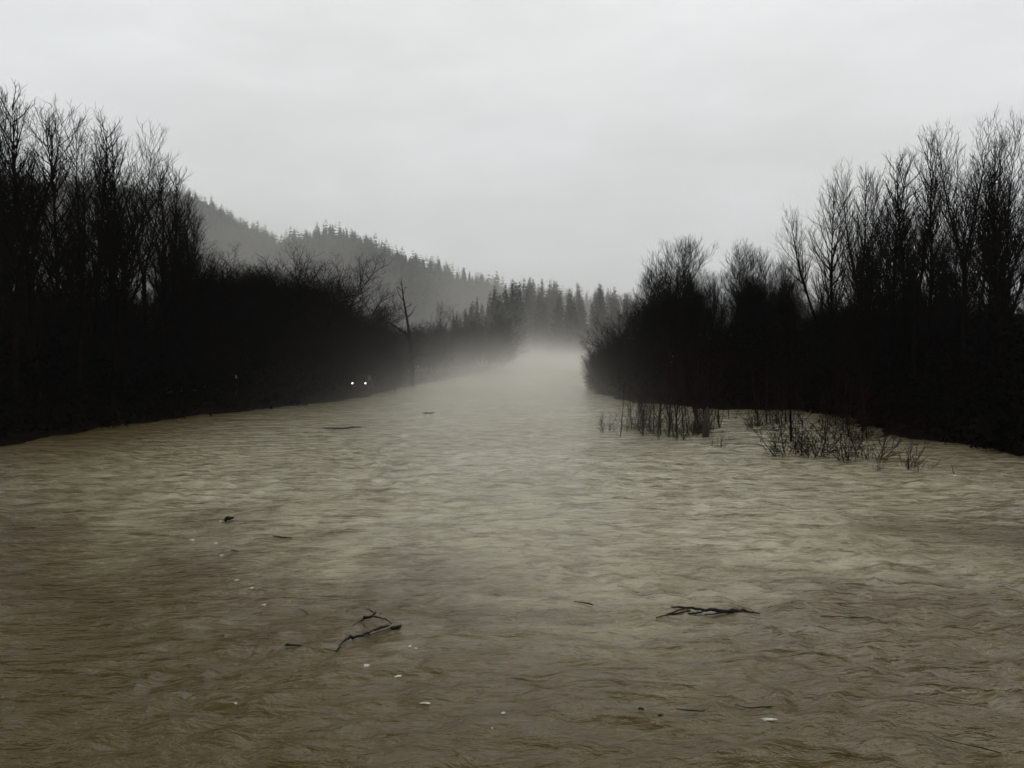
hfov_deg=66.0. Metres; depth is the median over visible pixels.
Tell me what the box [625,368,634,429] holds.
flooded sapling
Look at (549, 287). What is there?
conifer tree
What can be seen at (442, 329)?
misty tree
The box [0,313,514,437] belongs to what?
undergrowth
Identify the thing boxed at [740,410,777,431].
flooded bush
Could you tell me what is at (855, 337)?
flooded tree
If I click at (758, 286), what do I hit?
bare tree
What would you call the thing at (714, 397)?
flooded sapling
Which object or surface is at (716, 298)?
bare tree
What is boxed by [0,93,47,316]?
bare tree
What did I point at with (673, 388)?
flooded sapling
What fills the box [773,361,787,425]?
flooded sapling
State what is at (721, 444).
flooded bush
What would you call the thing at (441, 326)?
misty tree
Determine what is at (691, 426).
flooded bush
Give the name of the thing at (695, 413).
flooded sapling
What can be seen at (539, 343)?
conifer tree
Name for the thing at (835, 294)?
bare tree
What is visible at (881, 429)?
flooded bush
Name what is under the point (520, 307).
conifer tree
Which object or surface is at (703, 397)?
flooded sapling
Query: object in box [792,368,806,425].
flooded sapling
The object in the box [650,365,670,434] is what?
flooded sapling
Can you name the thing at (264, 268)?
bushy tree
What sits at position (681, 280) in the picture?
bare tree
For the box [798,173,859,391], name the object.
bare tree
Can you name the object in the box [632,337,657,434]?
flooded sapling
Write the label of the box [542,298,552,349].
conifer tree
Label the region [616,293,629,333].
conifer tree
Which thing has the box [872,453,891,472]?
flooded bush
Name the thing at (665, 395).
flooded sapling
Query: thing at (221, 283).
bushy tree
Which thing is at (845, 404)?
flooded sapling
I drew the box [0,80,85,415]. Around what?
bare tree
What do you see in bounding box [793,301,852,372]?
bare tree
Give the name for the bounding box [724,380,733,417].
flooded sapling
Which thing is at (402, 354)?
misty tree
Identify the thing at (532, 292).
conifer tree
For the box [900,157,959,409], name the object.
bare tree
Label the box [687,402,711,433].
flooded bush
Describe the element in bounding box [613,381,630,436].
flooded sapling
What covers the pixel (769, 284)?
bare tree
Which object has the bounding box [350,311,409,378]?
bushy tree
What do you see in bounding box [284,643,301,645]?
driftwood chunk
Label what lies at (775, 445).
flooded bush
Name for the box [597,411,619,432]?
flooded bush
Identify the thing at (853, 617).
driftwood stick
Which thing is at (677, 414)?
flooded sapling
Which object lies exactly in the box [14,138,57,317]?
bare tree
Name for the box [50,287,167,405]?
bare tree
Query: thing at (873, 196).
bare tree
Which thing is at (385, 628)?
driftwood branch
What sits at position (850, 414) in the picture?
flooded sapling
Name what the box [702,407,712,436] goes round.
broken stump
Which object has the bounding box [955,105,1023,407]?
bare tree
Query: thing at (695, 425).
flooded bush
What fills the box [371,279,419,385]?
dead tree
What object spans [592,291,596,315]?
conifer tree
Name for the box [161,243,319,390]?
bushy tree
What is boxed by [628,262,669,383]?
bare tree
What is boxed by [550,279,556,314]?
conifer tree
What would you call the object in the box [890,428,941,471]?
flooded bush
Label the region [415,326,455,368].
misty tree
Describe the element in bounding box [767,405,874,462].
flooded bush
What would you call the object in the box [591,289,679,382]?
bush
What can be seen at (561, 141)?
sky
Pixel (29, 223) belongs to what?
bare tree
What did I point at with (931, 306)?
bare tree
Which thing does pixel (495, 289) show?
conifer tree
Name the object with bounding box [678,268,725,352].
bare tree
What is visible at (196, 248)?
bare tree
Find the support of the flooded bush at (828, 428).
in the river water
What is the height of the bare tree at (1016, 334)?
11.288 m
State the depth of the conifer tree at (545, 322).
442.56 m
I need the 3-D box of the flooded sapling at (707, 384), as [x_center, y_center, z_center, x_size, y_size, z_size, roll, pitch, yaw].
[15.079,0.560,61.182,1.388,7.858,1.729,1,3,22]
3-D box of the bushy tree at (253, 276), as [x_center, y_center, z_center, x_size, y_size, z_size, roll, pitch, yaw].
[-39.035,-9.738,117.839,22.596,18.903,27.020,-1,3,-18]
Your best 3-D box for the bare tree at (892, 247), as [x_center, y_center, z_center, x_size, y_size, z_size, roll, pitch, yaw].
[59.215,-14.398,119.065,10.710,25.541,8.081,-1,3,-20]
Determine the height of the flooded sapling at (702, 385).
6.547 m
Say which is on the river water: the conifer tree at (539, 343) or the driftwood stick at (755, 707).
the driftwood stick at (755, 707)
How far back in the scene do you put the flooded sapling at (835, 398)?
60.85 m
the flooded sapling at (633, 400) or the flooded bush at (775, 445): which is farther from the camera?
the flooded sapling at (633, 400)
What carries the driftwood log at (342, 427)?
on the river water
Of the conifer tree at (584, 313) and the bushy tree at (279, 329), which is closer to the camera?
the bushy tree at (279, 329)
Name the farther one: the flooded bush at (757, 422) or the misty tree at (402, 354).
the misty tree at (402, 354)
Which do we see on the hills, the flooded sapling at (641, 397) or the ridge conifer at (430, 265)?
the ridge conifer at (430, 265)
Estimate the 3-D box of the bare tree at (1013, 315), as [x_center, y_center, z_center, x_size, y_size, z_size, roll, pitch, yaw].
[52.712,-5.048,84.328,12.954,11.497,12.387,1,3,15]
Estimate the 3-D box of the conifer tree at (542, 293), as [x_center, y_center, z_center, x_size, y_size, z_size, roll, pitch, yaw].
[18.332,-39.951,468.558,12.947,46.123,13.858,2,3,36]
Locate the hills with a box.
[13,182,699,334]
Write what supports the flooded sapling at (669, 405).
in the river water
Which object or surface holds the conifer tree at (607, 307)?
on the ground
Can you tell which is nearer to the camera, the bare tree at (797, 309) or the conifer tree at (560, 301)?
the bare tree at (797, 309)
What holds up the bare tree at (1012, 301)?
on the ground
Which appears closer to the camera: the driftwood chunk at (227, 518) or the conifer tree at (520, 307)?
the driftwood chunk at (227, 518)
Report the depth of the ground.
72.05 m
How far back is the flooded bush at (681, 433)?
53.06 m
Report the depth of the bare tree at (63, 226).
88.02 m
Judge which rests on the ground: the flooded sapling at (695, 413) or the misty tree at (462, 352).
the misty tree at (462, 352)
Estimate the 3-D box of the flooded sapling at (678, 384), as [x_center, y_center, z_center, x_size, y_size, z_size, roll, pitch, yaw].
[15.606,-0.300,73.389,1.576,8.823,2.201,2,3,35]
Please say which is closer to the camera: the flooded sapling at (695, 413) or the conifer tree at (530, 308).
the flooded sapling at (695, 413)
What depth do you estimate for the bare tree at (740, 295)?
116.07 m
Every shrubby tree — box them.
[578,334,616,380]
[580,348,603,385]
[588,349,630,385]
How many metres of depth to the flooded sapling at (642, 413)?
53.25 m
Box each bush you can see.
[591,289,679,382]
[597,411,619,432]
[600,401,666,430]
[628,406,656,430]
[633,416,685,438]
[636,415,659,432]
[657,423,691,437]
[675,410,713,434]
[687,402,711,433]
[689,415,702,435]
[704,428,732,447]
[740,379,861,457]
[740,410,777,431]
[744,395,771,427]
[764,406,830,457]
[766,403,902,440]
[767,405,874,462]
[807,387,920,461]
[856,407,906,437]
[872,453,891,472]
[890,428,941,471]
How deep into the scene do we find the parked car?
98.35 m
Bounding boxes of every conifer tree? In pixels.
[460,309,470,332]
[468,304,473,325]
[473,298,480,323]
[484,304,489,325]
[485,290,492,313]
[487,286,499,322]
[487,290,497,329]
[493,294,507,355]
[501,283,517,356]
[503,280,527,359]
[513,281,531,357]
[514,281,530,358]
[521,278,526,302]
[522,290,536,355]
[523,287,536,342]
[529,283,536,340]
[530,279,538,312]
[530,293,552,355]
[532,301,537,354]
[534,297,550,355]
[538,279,548,318]
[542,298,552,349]
[543,296,568,357]
[544,281,551,302]
[547,289,552,336]
[548,282,563,333]
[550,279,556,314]
[550,289,567,355]
[561,290,581,355]
[563,297,582,357]
[572,282,584,310]
[575,293,587,351]
[577,296,590,353]
[583,284,610,351]
[586,284,612,346]
[587,303,593,345]
[591,290,609,353]
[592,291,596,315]
[605,288,611,316]
[607,287,620,325]
[607,293,619,339]
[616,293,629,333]
[620,303,628,331]
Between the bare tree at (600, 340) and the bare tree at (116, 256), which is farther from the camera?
the bare tree at (600, 340)
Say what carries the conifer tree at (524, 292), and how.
on the ground
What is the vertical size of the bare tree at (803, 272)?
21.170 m
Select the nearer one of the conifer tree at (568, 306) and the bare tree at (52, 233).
the bare tree at (52, 233)
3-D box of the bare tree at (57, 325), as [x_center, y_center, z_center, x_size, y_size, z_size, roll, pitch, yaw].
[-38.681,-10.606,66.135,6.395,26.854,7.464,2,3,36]
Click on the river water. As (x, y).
(476, 535)
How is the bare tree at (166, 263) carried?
on the ground
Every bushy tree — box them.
[137,234,272,356]
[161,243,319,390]
[167,240,375,390]
[197,257,293,291]
[211,276,320,374]
[217,260,293,293]
[221,263,366,382]
[227,268,370,315]
[233,257,319,285]
[238,240,403,392]
[240,264,355,310]
[255,257,398,392]
[315,294,410,341]
[330,283,408,386]
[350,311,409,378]
[370,334,421,385]
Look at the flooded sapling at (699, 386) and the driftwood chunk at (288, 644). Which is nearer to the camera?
the driftwood chunk at (288, 644)
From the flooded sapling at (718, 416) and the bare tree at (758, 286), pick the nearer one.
the flooded sapling at (718, 416)
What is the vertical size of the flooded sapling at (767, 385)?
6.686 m
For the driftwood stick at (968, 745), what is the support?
on the river water
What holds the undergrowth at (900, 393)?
on the ground
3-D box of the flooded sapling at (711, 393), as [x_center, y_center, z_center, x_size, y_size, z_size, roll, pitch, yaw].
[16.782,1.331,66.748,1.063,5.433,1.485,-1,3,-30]
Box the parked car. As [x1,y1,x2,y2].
[351,375,373,389]
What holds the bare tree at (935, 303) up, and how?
on the ground
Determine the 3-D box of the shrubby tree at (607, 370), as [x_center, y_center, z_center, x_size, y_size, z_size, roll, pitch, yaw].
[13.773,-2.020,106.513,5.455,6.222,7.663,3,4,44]
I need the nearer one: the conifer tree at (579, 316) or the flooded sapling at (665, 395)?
the flooded sapling at (665, 395)
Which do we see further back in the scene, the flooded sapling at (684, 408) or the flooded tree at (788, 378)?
the flooded sapling at (684, 408)
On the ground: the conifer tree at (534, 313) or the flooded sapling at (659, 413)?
the conifer tree at (534, 313)
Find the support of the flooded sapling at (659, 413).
in the river water
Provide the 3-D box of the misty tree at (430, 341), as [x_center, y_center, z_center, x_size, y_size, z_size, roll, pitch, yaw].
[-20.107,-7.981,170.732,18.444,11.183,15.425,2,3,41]
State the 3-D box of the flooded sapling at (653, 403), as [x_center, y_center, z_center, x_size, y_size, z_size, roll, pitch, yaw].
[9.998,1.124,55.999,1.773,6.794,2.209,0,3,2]
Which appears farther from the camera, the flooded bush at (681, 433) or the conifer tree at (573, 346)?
the conifer tree at (573, 346)
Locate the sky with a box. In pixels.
[0,0,1023,315]
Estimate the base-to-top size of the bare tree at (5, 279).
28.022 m
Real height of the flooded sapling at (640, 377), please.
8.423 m
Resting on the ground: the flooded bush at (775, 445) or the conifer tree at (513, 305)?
the conifer tree at (513, 305)
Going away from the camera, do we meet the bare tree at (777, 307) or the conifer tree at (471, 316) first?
the bare tree at (777, 307)
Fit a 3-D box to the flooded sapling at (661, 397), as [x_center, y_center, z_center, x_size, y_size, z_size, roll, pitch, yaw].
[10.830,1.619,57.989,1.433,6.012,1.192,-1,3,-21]
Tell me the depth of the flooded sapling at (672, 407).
52.46 m
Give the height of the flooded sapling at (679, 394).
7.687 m
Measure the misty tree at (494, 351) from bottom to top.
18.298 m
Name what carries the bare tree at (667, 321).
on the ground
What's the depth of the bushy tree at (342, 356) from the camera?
93.54 m
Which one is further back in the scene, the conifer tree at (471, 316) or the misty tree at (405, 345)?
the conifer tree at (471, 316)
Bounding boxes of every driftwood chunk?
[223,516,233,521]
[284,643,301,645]
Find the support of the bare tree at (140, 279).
on the ground
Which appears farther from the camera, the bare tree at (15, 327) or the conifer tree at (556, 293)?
the conifer tree at (556, 293)
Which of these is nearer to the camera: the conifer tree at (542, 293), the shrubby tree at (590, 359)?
the shrubby tree at (590, 359)
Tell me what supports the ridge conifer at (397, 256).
on the hills
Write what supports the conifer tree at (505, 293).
on the ground
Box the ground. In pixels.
[0,351,1023,453]
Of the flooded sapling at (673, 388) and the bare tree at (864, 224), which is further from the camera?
the bare tree at (864, 224)
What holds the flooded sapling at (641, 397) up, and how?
in the river water
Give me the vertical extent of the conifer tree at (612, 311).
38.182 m
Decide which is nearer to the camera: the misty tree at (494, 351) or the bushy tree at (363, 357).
the bushy tree at (363, 357)
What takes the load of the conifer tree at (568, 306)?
on the ground
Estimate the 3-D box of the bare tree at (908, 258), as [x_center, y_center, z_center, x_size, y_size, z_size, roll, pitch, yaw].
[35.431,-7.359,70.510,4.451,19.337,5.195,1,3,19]
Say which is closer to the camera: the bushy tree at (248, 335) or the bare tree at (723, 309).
the bushy tree at (248, 335)
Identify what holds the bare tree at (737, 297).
on the ground
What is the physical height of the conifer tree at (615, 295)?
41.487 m
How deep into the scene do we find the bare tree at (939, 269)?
104.31 m
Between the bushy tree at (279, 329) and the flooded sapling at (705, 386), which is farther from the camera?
the bushy tree at (279, 329)
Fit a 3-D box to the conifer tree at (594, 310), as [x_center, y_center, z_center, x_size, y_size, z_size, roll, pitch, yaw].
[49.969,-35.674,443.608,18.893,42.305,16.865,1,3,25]
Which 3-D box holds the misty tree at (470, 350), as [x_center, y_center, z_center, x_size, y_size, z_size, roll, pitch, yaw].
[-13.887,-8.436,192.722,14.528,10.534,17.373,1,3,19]
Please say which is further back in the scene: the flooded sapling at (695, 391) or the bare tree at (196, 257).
the bare tree at (196, 257)
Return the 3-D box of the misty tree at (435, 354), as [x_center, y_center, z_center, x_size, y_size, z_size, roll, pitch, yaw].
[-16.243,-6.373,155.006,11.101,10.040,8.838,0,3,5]
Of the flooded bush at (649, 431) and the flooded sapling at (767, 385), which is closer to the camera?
the flooded bush at (649, 431)
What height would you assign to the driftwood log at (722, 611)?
0.165 m
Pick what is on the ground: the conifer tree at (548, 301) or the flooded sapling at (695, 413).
the conifer tree at (548, 301)
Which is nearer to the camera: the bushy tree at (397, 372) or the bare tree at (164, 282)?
the bare tree at (164, 282)
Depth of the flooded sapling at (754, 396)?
61.96 m
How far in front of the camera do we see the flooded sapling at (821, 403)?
61.76 m
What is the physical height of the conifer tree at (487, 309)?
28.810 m
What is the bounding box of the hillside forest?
[6,171,732,342]
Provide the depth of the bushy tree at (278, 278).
112.20 m
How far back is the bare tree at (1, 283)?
78.06 m
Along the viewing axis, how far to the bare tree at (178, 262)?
83.40 m
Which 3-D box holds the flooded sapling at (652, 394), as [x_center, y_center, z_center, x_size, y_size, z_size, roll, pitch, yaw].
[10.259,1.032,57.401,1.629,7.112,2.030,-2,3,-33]
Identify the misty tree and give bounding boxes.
[383,321,425,374]
[388,324,454,370]
[394,321,429,366]
[394,322,432,368]
[409,321,457,338]
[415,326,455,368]
[415,328,456,374]
[420,312,492,370]
[424,327,483,367]
[433,303,453,370]
[440,302,523,369]
[446,330,486,367]
[476,319,526,368]
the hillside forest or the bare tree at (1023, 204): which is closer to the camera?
the bare tree at (1023, 204)
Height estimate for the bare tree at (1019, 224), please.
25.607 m
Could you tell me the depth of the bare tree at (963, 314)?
60.84 m
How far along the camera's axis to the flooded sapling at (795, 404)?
63.59 m
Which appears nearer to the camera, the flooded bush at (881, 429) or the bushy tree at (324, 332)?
the flooded bush at (881, 429)
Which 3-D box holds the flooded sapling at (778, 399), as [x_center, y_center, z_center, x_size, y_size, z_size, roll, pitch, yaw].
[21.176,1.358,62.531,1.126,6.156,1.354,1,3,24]
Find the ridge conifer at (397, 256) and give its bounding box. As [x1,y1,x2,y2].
[394,249,400,261]
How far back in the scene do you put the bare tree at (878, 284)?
70.09 m
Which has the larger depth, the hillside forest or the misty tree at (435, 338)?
the hillside forest
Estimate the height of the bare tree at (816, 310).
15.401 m
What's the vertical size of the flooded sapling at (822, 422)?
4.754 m
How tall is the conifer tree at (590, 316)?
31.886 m
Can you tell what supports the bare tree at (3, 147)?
on the ground
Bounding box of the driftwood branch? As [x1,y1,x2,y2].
[335,609,401,651]
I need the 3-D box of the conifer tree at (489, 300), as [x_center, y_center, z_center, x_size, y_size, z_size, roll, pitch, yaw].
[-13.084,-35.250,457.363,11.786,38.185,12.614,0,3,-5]
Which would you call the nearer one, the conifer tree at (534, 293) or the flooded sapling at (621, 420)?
the flooded sapling at (621, 420)
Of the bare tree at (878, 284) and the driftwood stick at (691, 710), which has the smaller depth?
the driftwood stick at (691, 710)
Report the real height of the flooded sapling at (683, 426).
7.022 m
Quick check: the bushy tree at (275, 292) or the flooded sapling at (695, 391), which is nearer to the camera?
the flooded sapling at (695, 391)
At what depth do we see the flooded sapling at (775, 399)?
61.67 m
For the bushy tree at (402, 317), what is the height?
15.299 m
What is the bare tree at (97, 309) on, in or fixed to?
on the ground
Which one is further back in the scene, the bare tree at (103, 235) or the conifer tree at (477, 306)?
the conifer tree at (477, 306)
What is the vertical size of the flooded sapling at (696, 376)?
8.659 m
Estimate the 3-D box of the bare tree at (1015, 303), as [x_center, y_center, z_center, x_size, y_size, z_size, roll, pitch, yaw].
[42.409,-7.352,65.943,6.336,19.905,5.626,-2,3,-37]
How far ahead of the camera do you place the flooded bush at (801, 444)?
43.78 m
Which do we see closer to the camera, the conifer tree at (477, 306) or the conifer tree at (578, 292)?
the conifer tree at (477, 306)
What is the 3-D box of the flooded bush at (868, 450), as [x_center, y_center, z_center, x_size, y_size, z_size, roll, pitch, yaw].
[18.586,2.706,42.343,6.022,5.308,3.520,0,3,8]
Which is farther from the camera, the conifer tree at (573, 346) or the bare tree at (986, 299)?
the conifer tree at (573, 346)
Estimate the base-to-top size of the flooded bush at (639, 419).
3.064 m
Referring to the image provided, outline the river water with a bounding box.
[0,359,1023,767]
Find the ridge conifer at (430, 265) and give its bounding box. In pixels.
[426,260,432,269]
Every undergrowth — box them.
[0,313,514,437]
[585,296,1023,456]
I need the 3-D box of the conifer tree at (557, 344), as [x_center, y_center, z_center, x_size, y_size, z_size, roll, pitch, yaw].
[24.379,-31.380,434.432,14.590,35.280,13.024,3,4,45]
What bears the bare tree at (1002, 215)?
on the ground
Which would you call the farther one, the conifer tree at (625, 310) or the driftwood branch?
the conifer tree at (625, 310)
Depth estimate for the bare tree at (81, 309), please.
63.66 m
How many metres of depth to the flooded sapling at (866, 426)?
51.80 m
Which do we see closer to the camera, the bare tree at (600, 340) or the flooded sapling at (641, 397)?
the flooded sapling at (641, 397)
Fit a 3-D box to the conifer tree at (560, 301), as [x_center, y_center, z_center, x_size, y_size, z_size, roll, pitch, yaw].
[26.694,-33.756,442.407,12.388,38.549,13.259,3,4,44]
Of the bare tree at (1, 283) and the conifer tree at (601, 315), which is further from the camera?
the conifer tree at (601, 315)
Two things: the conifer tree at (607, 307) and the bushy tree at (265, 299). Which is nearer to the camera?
the bushy tree at (265, 299)
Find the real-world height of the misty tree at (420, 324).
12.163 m
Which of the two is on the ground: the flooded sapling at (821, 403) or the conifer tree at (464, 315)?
the conifer tree at (464, 315)
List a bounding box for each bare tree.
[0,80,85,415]
[0,86,92,419]
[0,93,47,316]
[0,118,26,309]
[0,141,35,359]
[0,154,29,332]
[1,153,49,313]
[2,100,104,407]
[8,161,107,303]
[11,109,143,410]
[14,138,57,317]
[34,167,91,295]
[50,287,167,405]
[58,105,134,405]
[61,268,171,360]
[75,119,182,409]
[85,172,140,341]
[86,162,137,302]
[88,122,169,404]
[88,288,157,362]
[91,140,174,401]
[131,152,207,401]
[146,206,194,313]
[147,163,211,398]
[149,186,226,390]
[165,212,194,390]
[167,230,211,393]
[181,215,209,380]
[584,314,629,368]
[626,232,717,392]
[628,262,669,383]
[648,275,677,371]
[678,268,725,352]
[697,270,729,376]
[709,288,735,335]
[718,237,772,385]
[725,275,769,328]
[738,271,770,375]
[740,245,782,380]
[769,256,812,353]
[770,277,800,348]
[774,206,829,367]
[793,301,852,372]
[796,286,883,329]
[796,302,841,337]
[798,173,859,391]
[803,272,883,313]
[819,156,892,369]
[832,165,891,395]
[840,206,899,403]
[850,147,932,398]
[856,163,960,324]
[857,197,905,330]
[874,147,937,403]
[876,279,969,348]
[878,208,927,297]
[883,199,928,370]
[899,120,963,411]
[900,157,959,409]
[917,142,1003,395]
[917,290,1023,400]
[926,180,985,397]
[926,215,961,325]
[926,280,1023,321]
[927,102,1014,410]
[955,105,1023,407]
[960,159,1018,392]
[961,131,1023,405]
[969,292,1023,333]
[973,178,1023,327]
[986,187,1023,369]
[998,177,1023,306]
[1016,146,1023,296]
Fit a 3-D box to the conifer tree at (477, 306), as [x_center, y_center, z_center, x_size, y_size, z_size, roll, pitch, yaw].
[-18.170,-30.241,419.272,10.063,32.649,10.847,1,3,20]
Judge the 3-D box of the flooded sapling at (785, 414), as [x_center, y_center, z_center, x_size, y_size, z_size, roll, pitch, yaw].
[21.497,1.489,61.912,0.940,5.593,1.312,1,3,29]
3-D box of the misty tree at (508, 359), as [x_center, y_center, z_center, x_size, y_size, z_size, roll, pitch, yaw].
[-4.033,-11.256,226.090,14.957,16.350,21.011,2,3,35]
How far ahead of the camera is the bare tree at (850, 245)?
73.36 m
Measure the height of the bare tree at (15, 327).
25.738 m
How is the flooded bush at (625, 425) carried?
in the river water
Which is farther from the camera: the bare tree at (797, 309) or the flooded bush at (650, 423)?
the bare tree at (797, 309)
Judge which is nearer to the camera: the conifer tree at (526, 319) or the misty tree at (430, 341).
the misty tree at (430, 341)
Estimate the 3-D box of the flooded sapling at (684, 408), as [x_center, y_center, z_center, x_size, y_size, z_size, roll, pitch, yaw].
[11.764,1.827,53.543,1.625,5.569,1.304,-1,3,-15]
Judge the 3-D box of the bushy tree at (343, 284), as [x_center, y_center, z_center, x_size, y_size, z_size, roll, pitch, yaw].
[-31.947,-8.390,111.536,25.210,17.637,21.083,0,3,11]
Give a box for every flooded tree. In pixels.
[773,264,807,440]
[841,241,880,426]
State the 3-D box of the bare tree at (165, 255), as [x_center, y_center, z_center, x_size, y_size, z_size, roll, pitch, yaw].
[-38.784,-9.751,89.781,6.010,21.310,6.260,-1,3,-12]
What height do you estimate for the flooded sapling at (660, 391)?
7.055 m
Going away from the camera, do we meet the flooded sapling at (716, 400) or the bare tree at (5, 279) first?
the flooded sapling at (716, 400)
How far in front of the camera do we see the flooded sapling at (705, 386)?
55.35 m
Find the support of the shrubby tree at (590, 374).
on the ground
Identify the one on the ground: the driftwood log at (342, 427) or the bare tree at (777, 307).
the bare tree at (777, 307)
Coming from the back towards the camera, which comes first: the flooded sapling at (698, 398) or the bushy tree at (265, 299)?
the bushy tree at (265, 299)
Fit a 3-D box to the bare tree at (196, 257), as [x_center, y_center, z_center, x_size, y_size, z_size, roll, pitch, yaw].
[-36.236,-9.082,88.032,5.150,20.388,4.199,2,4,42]
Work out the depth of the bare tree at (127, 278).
66.71 m
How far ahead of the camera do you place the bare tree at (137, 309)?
84.31 m
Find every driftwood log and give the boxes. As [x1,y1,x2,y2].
[323,426,360,428]
[656,606,759,617]
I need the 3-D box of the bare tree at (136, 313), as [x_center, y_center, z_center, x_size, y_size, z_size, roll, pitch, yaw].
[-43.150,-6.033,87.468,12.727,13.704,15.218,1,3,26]
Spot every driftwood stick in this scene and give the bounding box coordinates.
[676,708,704,711]
[735,704,771,708]
[820,615,879,619]
[933,735,1000,752]
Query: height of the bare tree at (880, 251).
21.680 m
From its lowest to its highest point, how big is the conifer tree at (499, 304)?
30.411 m
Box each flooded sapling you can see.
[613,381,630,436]
[625,341,638,402]
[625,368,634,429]
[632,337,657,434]
[634,348,653,431]
[635,342,649,410]
[638,349,660,429]
[639,379,650,435]
[642,354,666,430]
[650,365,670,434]
[652,376,665,438]
[654,353,668,417]
[654,366,668,428]
[656,337,676,433]
[661,355,684,437]
[661,361,672,414]
[661,361,678,435]
[663,345,688,431]
[667,340,683,419]
[668,366,689,440]
[671,340,688,412]
[672,355,691,439]
[674,372,694,435]
[685,359,701,409]
[689,337,707,417]
[690,349,710,421]
[690,373,702,434]
[695,357,713,427]
[695,375,700,427]
[697,342,717,420]
[698,361,712,412]
[702,351,711,422]
[704,372,717,409]
[708,337,734,427]
[708,370,718,422]
[710,356,723,429]
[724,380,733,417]
[745,368,767,422]
[754,357,773,422]
[770,372,781,423]
[771,367,784,422]
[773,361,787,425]
[783,379,788,424]
[786,379,802,421]
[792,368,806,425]
[813,379,825,423]
[817,381,829,429]
[829,359,848,425]
[831,360,860,436]
[836,370,860,430]
[854,359,878,439]
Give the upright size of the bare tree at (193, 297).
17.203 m
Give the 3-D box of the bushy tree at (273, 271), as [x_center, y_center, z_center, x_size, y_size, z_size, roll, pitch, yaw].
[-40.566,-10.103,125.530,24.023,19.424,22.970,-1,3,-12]
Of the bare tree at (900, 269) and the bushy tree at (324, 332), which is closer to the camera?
the bare tree at (900, 269)
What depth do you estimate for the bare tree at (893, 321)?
71.36 m
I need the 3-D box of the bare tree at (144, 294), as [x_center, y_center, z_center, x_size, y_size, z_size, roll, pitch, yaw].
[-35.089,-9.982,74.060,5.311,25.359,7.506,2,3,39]
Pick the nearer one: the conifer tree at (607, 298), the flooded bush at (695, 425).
the flooded bush at (695, 425)
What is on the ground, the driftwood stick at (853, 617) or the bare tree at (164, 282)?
the bare tree at (164, 282)
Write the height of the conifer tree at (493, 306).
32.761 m
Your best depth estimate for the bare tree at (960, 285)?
74.45 m
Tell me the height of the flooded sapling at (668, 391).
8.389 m
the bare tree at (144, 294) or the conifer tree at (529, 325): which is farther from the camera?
the conifer tree at (529, 325)
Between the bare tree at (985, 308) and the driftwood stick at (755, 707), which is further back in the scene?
the bare tree at (985, 308)
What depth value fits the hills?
648.67 m

